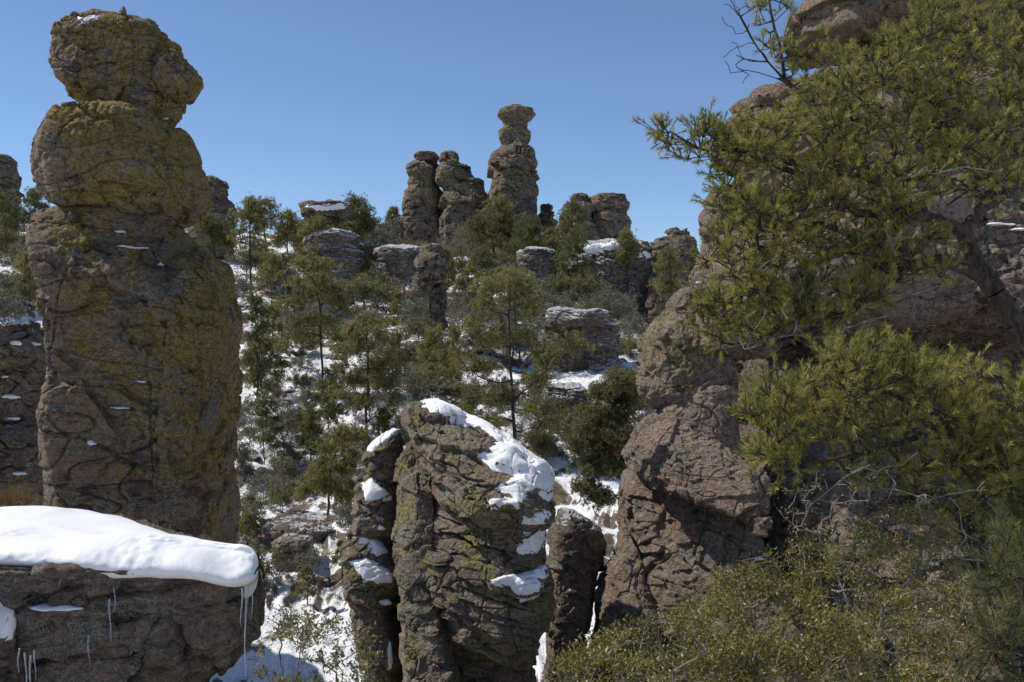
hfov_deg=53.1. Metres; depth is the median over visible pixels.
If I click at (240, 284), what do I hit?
scrub bush
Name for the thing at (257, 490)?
bare shrub
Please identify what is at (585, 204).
rock spire
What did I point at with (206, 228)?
pine tree
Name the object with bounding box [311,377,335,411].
pine sapling
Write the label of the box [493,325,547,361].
bare shrub
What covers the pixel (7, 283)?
scrub bush
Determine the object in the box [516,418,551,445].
scrub oak
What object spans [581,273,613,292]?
scrub bush
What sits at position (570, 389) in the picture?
rock outcrop
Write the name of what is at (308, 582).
pine sapling
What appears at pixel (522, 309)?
scrub bush
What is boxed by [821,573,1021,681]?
manzanita shrub
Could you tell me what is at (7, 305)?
scrub bush
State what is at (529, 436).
scrub oak
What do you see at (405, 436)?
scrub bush
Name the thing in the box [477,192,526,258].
pine tree
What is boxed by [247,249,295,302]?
pine tree
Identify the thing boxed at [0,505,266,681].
snowy rock ledge
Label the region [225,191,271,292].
pine tree
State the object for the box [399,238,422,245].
scrub oak
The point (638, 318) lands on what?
scrub bush
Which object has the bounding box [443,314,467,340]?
bare shrub
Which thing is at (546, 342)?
scrub bush
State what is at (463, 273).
pine sapling
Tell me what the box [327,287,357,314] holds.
scrub oak
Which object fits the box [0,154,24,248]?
rock spire
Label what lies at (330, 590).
ground
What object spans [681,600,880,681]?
manzanita shrub
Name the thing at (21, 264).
pine tree
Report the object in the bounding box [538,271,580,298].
scrub oak
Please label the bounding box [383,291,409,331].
pine sapling
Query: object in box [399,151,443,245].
rock spire
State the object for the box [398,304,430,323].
scrub bush
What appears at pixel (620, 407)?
pine tree
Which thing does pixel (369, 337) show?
bare shrub
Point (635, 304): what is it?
bare shrub
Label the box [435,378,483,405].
scrub oak
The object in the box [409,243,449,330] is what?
rock outcrop
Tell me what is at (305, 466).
bare shrub
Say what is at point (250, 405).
bare shrub
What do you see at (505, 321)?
scrub oak
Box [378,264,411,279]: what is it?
scrub oak
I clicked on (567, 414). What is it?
scrub oak
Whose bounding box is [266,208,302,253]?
pine tree
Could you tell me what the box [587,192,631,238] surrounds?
rock spire
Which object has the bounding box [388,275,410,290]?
bare shrub
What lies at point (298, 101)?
sky
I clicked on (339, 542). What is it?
pine sapling
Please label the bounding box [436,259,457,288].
pine sapling
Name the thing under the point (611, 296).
scrub bush
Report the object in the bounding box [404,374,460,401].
bare shrub
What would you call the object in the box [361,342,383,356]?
scrub bush
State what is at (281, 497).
scrub oak
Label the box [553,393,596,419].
scrub oak
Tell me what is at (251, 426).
bare shrub
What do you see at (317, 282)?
pine tree
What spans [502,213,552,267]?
pine tree
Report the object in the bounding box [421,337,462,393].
pine tree
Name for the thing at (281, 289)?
scrub bush
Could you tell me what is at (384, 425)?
pine sapling
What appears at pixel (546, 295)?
scrub bush
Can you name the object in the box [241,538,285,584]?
scrub oak
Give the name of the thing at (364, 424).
bare shrub
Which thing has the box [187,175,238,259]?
rock spire
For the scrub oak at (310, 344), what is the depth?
57.96 m
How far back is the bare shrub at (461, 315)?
59.11 m
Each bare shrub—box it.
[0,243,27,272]
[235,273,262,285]
[237,406,283,440]
[238,464,293,500]
[239,473,278,510]
[241,396,261,423]
[251,439,291,462]
[259,471,298,491]
[265,419,305,447]
[267,552,328,588]
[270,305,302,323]
[273,385,305,412]
[273,541,338,580]
[292,458,325,481]
[299,452,352,481]
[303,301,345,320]
[303,423,354,448]
[308,370,365,393]
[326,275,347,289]
[326,415,377,448]
[334,383,377,418]
[342,346,375,367]
[349,275,408,313]
[350,345,400,369]
[353,306,394,340]
[357,238,400,259]
[361,308,387,322]
[362,400,396,424]
[367,265,389,276]
[367,328,407,347]
[368,337,388,360]
[376,388,415,408]
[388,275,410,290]
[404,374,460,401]
[414,239,455,257]
[435,234,472,256]
[443,224,478,255]
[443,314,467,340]
[445,305,484,331]
[446,289,472,321]
[459,286,499,320]
[461,371,493,388]
[475,253,503,271]
[483,344,515,362]
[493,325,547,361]
[495,395,545,426]
[510,387,549,422]
[525,272,554,292]
[530,362,561,376]
[531,288,574,314]
[532,322,544,335]
[615,312,652,340]
[621,293,645,307]
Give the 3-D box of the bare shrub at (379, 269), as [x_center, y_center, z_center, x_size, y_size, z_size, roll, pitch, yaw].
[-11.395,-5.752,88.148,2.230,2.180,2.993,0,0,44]
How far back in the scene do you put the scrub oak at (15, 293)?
65.37 m
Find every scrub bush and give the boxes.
[0,269,21,292]
[0,285,34,317]
[0,293,30,323]
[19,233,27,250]
[234,435,256,466]
[234,441,260,474]
[235,277,254,303]
[237,404,252,430]
[249,263,302,296]
[252,375,292,398]
[252,403,302,439]
[261,272,315,312]
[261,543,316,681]
[276,438,308,465]
[281,402,309,434]
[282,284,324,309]
[286,353,320,375]
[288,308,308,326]
[316,361,346,391]
[326,499,353,530]
[344,463,365,487]
[345,391,399,417]
[356,222,399,244]
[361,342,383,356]
[367,229,407,248]
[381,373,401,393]
[383,215,411,239]
[389,420,410,446]
[396,297,452,334]
[397,372,430,401]
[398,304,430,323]
[402,287,428,305]
[402,356,440,377]
[408,338,426,359]
[459,330,497,354]
[468,380,506,410]
[485,370,519,411]
[488,301,532,326]
[495,292,544,322]
[498,320,523,356]
[504,386,524,408]
[517,289,566,328]
[526,301,578,329]
[526,337,580,370]
[549,283,592,305]
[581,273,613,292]
[587,286,631,316]
[591,294,637,319]
[623,309,646,333]
[631,401,655,415]
[636,406,652,420]
[770,460,888,679]
[924,479,1023,681]
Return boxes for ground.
[0,226,654,681]
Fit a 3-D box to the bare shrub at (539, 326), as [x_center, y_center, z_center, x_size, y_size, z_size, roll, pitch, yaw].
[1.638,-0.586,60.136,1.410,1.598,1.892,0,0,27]
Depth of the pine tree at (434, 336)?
48.23 m
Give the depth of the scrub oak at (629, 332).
62.77 m
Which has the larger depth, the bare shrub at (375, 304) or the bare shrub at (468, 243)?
the bare shrub at (468, 243)
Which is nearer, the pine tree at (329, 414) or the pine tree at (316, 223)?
the pine tree at (329, 414)
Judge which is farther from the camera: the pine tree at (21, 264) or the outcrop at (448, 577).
the pine tree at (21, 264)
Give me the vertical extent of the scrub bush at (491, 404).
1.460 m
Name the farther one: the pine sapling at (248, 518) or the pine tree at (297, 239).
the pine tree at (297, 239)
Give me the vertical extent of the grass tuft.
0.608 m
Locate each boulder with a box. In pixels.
[238,538,251,544]
[248,455,260,462]
[285,389,294,393]
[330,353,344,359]
[543,507,606,681]
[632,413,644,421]
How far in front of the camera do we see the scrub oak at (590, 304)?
65.27 m
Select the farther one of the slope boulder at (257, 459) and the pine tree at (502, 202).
the pine tree at (502, 202)
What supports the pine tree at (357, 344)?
on the ground
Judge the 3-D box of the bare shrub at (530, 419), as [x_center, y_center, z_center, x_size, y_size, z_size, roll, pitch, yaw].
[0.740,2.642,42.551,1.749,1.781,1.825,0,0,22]
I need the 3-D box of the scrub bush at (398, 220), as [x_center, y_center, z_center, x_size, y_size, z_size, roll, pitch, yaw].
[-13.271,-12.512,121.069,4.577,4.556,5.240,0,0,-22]
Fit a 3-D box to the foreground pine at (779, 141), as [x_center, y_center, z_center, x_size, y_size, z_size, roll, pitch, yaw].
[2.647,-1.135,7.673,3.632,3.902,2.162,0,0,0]
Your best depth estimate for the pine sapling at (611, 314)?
60.93 m
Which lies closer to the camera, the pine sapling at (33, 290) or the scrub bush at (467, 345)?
the scrub bush at (467, 345)
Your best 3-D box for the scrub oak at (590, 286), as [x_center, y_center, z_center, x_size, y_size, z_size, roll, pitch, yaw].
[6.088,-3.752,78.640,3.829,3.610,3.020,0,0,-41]
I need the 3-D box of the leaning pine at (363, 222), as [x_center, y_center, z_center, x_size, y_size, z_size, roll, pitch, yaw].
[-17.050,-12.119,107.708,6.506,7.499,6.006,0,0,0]
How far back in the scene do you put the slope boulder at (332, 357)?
56.51 m
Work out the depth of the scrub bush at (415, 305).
60.58 m
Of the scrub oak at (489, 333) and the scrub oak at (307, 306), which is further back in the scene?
the scrub oak at (307, 306)
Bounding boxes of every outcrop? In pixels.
[260,509,341,542]
[271,531,316,570]
[301,227,366,286]
[339,398,556,681]
[373,244,419,275]
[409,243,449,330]
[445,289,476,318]
[516,246,560,288]
[542,382,587,416]
[544,306,621,372]
[565,238,655,319]
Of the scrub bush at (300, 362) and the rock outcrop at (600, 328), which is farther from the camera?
the rock outcrop at (600, 328)
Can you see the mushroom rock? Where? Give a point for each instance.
(335, 212)
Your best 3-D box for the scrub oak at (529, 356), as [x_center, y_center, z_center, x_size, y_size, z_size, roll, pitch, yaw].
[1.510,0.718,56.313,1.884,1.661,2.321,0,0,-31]
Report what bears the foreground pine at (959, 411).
on the ground
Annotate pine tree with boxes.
[0,189,24,250]
[5,250,37,316]
[14,185,51,225]
[191,209,235,257]
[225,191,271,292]
[238,387,291,464]
[239,291,278,398]
[239,328,282,379]
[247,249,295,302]
[249,195,281,243]
[258,333,294,392]
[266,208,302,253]
[270,251,360,400]
[284,227,308,275]
[292,403,333,460]
[293,212,333,262]
[293,422,377,514]
[311,376,352,436]
[326,308,409,435]
[406,322,455,381]
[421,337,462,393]
[465,240,504,295]
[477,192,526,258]
[490,265,528,312]
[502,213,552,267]
[551,196,596,260]
[551,223,602,286]
[560,361,644,515]
[611,225,642,300]
[646,242,685,300]
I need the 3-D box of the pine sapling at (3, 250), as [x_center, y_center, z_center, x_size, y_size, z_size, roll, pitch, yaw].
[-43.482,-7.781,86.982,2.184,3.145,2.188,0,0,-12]
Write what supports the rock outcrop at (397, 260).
on the ground
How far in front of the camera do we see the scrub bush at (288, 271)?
72.40 m
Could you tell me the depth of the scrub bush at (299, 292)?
68.57 m
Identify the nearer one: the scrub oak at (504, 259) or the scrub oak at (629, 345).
the scrub oak at (629, 345)
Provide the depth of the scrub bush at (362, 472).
35.37 m
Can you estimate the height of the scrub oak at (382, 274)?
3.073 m
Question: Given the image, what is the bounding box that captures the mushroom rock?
[298,199,354,227]
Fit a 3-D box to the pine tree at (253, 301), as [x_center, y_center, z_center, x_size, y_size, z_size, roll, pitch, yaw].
[-11.556,0.279,46.474,1.929,5.294,1.642,0,0,24]
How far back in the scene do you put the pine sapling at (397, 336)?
51.75 m
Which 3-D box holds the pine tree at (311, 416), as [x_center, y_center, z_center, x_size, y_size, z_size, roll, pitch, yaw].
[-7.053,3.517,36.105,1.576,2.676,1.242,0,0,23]
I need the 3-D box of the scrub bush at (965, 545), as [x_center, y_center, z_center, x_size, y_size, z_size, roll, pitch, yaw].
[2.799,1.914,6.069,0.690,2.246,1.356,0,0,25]
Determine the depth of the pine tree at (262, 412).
36.17 m
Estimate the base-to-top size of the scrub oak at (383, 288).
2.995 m
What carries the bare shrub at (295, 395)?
on the ground
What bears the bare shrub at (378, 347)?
on the ground
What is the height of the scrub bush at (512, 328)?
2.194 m
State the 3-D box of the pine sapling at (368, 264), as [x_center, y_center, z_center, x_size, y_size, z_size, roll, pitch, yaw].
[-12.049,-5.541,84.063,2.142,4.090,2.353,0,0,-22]
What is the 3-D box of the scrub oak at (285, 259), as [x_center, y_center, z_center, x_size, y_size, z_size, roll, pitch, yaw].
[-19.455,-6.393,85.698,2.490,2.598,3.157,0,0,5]
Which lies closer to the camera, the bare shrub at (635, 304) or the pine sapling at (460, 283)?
the pine sapling at (460, 283)
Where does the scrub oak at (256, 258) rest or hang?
on the ground
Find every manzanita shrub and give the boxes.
[542,586,730,681]
[678,531,838,676]
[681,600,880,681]
[805,491,971,672]
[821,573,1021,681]
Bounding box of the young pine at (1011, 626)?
[917,497,1023,681]
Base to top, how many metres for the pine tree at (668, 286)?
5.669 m
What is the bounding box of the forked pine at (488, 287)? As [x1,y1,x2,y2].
[424,264,596,438]
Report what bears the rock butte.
on the ground
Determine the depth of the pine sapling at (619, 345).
56.82 m
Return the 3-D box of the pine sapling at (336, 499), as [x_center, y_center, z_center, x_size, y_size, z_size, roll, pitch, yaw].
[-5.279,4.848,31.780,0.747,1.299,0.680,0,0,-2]
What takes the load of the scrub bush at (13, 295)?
on the ground
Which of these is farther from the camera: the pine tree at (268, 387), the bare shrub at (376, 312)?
the bare shrub at (376, 312)
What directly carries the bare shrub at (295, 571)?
on the ground
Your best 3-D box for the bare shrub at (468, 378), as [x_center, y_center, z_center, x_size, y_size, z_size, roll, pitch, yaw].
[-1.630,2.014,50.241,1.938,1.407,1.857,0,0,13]
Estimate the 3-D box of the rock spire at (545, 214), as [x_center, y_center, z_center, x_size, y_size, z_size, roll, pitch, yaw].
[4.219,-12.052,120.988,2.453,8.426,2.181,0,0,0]
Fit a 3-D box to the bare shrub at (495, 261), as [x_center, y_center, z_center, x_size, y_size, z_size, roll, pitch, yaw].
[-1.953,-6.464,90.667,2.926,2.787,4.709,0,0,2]
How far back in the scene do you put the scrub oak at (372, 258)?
92.25 m
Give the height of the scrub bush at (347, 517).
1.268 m
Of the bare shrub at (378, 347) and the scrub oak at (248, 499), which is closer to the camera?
the scrub oak at (248, 499)
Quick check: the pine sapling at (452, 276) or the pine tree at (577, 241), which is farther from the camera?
the pine sapling at (452, 276)
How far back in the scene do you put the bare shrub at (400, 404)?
42.82 m
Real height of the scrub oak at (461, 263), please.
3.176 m
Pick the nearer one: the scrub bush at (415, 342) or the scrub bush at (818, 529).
the scrub bush at (818, 529)
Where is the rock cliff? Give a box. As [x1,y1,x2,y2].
[590,0,1023,681]
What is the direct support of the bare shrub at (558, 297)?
on the ground
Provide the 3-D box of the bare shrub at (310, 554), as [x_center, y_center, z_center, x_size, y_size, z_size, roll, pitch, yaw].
[-5.215,5.572,26.015,1.718,1.218,1.280,0,0,-11]
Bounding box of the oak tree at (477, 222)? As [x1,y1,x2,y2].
[453,207,532,253]
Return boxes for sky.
[0,0,833,250]
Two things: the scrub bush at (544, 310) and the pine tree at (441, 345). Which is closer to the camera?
the pine tree at (441, 345)
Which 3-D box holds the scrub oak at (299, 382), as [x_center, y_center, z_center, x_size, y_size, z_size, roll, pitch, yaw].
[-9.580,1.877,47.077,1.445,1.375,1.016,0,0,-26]
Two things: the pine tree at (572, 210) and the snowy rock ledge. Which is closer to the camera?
the snowy rock ledge
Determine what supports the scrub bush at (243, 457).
on the ground
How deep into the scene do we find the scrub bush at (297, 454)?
37.05 m
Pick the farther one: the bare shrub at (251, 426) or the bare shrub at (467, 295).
the bare shrub at (467, 295)
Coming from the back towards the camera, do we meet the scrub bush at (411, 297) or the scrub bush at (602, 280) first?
the scrub bush at (602, 280)
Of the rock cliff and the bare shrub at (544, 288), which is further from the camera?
the bare shrub at (544, 288)
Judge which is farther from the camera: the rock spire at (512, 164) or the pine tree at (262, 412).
the rock spire at (512, 164)
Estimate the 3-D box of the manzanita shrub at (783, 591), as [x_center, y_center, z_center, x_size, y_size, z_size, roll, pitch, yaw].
[1.472,2.068,6.246,0.967,1.891,1.509,0,0,16]
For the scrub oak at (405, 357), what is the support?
on the ground
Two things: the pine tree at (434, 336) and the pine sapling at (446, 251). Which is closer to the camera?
the pine tree at (434, 336)
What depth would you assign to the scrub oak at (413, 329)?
55.85 m
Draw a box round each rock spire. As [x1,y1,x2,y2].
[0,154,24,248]
[25,6,243,543]
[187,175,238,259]
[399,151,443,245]
[435,150,487,256]
[487,104,540,256]
[538,203,557,251]
[554,193,600,251]
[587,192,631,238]
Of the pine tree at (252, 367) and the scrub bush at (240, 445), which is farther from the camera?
the pine tree at (252, 367)
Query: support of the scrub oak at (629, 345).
on the ground
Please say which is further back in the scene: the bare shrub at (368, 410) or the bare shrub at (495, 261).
the bare shrub at (495, 261)
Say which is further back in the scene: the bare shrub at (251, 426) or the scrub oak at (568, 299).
the scrub oak at (568, 299)
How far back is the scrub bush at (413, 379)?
42.74 m
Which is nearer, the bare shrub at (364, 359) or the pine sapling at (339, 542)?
the pine sapling at (339, 542)
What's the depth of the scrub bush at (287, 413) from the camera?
39.53 m
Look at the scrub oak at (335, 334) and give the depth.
58.98 m
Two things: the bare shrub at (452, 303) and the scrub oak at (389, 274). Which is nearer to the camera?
the bare shrub at (452, 303)
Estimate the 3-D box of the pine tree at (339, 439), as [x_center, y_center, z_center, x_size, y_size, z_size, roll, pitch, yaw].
[-4.525,3.222,25.977,2.200,2.398,1.813,0,0,0]
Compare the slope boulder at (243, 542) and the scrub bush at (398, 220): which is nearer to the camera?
the slope boulder at (243, 542)
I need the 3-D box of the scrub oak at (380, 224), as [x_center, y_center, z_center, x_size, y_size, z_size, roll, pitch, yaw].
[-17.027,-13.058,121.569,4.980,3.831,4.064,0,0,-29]
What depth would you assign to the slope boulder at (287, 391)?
47.77 m
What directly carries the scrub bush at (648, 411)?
on the ground
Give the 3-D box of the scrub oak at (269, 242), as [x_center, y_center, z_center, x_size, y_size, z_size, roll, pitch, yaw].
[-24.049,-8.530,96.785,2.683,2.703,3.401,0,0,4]
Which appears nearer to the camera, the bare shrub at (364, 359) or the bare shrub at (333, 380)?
the bare shrub at (333, 380)
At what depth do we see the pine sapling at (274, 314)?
58.69 m
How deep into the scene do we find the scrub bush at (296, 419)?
39.58 m
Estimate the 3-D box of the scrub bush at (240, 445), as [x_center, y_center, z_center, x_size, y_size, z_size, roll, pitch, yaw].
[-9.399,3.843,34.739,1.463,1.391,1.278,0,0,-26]
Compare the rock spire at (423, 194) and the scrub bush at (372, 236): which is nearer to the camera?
the scrub bush at (372, 236)
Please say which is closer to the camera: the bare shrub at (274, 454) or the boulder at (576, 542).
the boulder at (576, 542)
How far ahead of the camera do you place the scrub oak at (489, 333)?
55.77 m
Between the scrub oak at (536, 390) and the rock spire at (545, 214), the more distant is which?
the rock spire at (545, 214)
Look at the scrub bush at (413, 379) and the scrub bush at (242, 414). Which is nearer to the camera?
the scrub bush at (242, 414)
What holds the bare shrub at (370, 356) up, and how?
on the ground
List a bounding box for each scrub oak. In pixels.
[0,223,26,260]
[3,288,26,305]
[6,241,27,272]
[223,245,271,282]
[238,491,268,528]
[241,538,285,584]
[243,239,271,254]
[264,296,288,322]
[266,482,296,512]
[268,453,298,485]
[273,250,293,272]
[274,313,326,354]
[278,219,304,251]
[286,368,316,391]
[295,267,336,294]
[296,387,321,410]
[301,300,326,326]
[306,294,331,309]
[310,314,372,353]
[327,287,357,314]
[336,274,401,312]
[351,360,388,397]
[357,235,382,265]
[357,266,404,303]
[358,245,380,267]
[371,216,388,231]
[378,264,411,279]
[386,344,423,375]
[397,314,436,347]
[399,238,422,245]
[405,372,447,399]
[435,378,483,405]
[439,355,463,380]
[447,243,471,270]
[467,326,506,353]
[486,250,511,265]
[492,313,518,343]
[501,253,517,271]
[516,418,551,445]
[519,426,562,454]
[521,341,542,365]
[525,377,547,397]
[525,430,558,459]
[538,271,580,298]
[546,294,573,306]
[548,407,580,438]
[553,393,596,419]
[565,440,615,462]
[566,296,604,309]
[569,270,612,307]
[614,306,638,325]
[619,333,640,356]
[621,322,650,340]
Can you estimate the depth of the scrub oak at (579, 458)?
36.67 m
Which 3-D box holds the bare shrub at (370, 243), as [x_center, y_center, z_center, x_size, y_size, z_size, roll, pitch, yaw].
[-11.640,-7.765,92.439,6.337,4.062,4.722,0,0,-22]
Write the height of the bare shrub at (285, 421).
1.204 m
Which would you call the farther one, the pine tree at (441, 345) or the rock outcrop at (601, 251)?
the rock outcrop at (601, 251)
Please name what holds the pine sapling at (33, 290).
on the ground
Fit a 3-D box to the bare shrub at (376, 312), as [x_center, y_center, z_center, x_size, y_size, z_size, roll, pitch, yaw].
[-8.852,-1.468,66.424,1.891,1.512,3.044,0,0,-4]
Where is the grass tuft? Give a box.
[0,479,52,505]
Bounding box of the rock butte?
[643,227,698,323]
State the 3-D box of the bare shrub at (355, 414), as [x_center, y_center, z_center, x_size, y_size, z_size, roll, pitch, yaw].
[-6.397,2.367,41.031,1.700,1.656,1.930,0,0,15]
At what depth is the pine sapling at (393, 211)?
124.08 m
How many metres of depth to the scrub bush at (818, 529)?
8.52 m
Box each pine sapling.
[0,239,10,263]
[20,270,38,306]
[238,512,257,544]
[260,304,283,337]
[290,562,321,604]
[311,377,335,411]
[330,536,344,576]
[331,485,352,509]
[360,254,378,281]
[372,407,390,433]
[381,325,410,357]
[382,204,401,243]
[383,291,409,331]
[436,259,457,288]
[443,247,458,278]
[445,325,467,359]
[449,272,472,312]
[454,263,474,289]
[540,220,562,257]
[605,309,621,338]
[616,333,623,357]
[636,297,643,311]
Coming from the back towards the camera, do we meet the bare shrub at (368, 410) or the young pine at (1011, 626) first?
the bare shrub at (368, 410)
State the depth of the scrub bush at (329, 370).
46.24 m
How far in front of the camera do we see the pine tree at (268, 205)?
100.05 m
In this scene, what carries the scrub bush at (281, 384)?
on the ground
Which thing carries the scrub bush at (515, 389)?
on the ground
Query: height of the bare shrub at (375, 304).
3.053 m
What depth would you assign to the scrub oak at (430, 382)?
43.17 m
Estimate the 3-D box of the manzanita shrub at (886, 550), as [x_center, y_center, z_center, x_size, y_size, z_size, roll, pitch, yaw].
[2.362,1.977,6.332,1.034,2.137,1.529,0,0,14]
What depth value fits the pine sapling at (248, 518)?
28.51 m
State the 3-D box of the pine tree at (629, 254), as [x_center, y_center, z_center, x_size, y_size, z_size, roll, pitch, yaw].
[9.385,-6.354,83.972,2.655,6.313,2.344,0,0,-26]
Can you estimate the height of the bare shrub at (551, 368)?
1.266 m
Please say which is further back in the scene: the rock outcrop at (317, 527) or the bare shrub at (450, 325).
the bare shrub at (450, 325)
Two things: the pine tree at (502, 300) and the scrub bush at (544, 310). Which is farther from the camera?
the scrub bush at (544, 310)
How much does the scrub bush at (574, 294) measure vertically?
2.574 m
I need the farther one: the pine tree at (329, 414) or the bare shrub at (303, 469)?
the pine tree at (329, 414)
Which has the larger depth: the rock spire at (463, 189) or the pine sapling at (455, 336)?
the rock spire at (463, 189)
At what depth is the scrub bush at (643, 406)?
45.64 m
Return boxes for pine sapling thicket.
[251,607,383,681]
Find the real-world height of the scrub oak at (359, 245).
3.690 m
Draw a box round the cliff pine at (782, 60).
[722,0,840,118]
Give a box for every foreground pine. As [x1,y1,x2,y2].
[632,0,1023,374]
[722,320,1023,560]
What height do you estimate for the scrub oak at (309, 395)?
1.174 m
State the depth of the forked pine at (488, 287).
36.74 m
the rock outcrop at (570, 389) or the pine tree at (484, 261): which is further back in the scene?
the pine tree at (484, 261)
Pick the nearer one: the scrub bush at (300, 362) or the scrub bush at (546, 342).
the scrub bush at (300, 362)
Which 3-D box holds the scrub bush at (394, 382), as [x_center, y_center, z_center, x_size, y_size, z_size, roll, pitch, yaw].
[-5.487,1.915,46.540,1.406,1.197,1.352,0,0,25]
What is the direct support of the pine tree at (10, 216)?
on the ground
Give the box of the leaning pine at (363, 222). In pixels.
[338,190,379,246]
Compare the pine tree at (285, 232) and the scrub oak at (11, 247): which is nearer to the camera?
the scrub oak at (11, 247)
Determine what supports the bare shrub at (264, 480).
on the ground
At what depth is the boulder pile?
20.49 m
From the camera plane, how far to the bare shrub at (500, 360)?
54.60 m
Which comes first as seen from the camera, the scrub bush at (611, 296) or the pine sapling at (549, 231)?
the scrub bush at (611, 296)
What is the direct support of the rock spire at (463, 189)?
on the ground
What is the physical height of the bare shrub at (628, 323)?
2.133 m
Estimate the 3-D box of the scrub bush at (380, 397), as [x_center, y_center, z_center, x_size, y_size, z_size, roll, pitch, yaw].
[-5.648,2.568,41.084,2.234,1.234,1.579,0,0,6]
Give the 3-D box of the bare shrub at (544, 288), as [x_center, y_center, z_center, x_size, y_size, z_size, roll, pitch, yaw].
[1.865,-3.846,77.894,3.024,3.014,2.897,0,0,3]
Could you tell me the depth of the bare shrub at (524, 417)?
40.82 m
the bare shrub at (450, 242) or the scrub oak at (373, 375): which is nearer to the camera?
the scrub oak at (373, 375)
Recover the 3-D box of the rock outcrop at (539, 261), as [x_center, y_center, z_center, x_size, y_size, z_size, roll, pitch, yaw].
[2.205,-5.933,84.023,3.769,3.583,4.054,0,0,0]
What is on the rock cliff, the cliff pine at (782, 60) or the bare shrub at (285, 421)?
the cliff pine at (782, 60)
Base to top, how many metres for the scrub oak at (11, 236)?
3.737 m
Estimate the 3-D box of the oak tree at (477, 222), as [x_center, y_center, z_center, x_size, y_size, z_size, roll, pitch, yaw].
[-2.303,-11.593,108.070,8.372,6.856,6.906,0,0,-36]
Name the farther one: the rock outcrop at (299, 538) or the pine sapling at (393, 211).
the pine sapling at (393, 211)
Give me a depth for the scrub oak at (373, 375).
43.61 m
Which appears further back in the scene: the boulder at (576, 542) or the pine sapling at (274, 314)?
the pine sapling at (274, 314)
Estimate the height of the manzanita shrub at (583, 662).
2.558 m
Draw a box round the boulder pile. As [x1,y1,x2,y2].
[0,320,46,505]
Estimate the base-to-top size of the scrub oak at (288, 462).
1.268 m
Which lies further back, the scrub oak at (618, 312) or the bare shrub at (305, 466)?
the scrub oak at (618, 312)
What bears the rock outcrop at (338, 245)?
on the ground
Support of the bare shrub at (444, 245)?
on the ground
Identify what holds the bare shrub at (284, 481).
on the ground
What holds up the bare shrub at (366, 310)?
on the ground
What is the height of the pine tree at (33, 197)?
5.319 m
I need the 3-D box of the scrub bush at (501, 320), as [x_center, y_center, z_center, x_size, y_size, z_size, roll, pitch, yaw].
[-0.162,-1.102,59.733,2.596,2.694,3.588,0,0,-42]
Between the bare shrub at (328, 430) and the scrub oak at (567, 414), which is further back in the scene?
the scrub oak at (567, 414)
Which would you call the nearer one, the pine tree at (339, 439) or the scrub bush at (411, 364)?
the pine tree at (339, 439)
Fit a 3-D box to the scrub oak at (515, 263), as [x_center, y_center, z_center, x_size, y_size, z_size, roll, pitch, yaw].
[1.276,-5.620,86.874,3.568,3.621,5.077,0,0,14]
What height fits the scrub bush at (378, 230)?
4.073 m
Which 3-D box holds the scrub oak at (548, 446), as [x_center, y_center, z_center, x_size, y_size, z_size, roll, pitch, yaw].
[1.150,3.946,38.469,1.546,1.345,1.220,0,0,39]

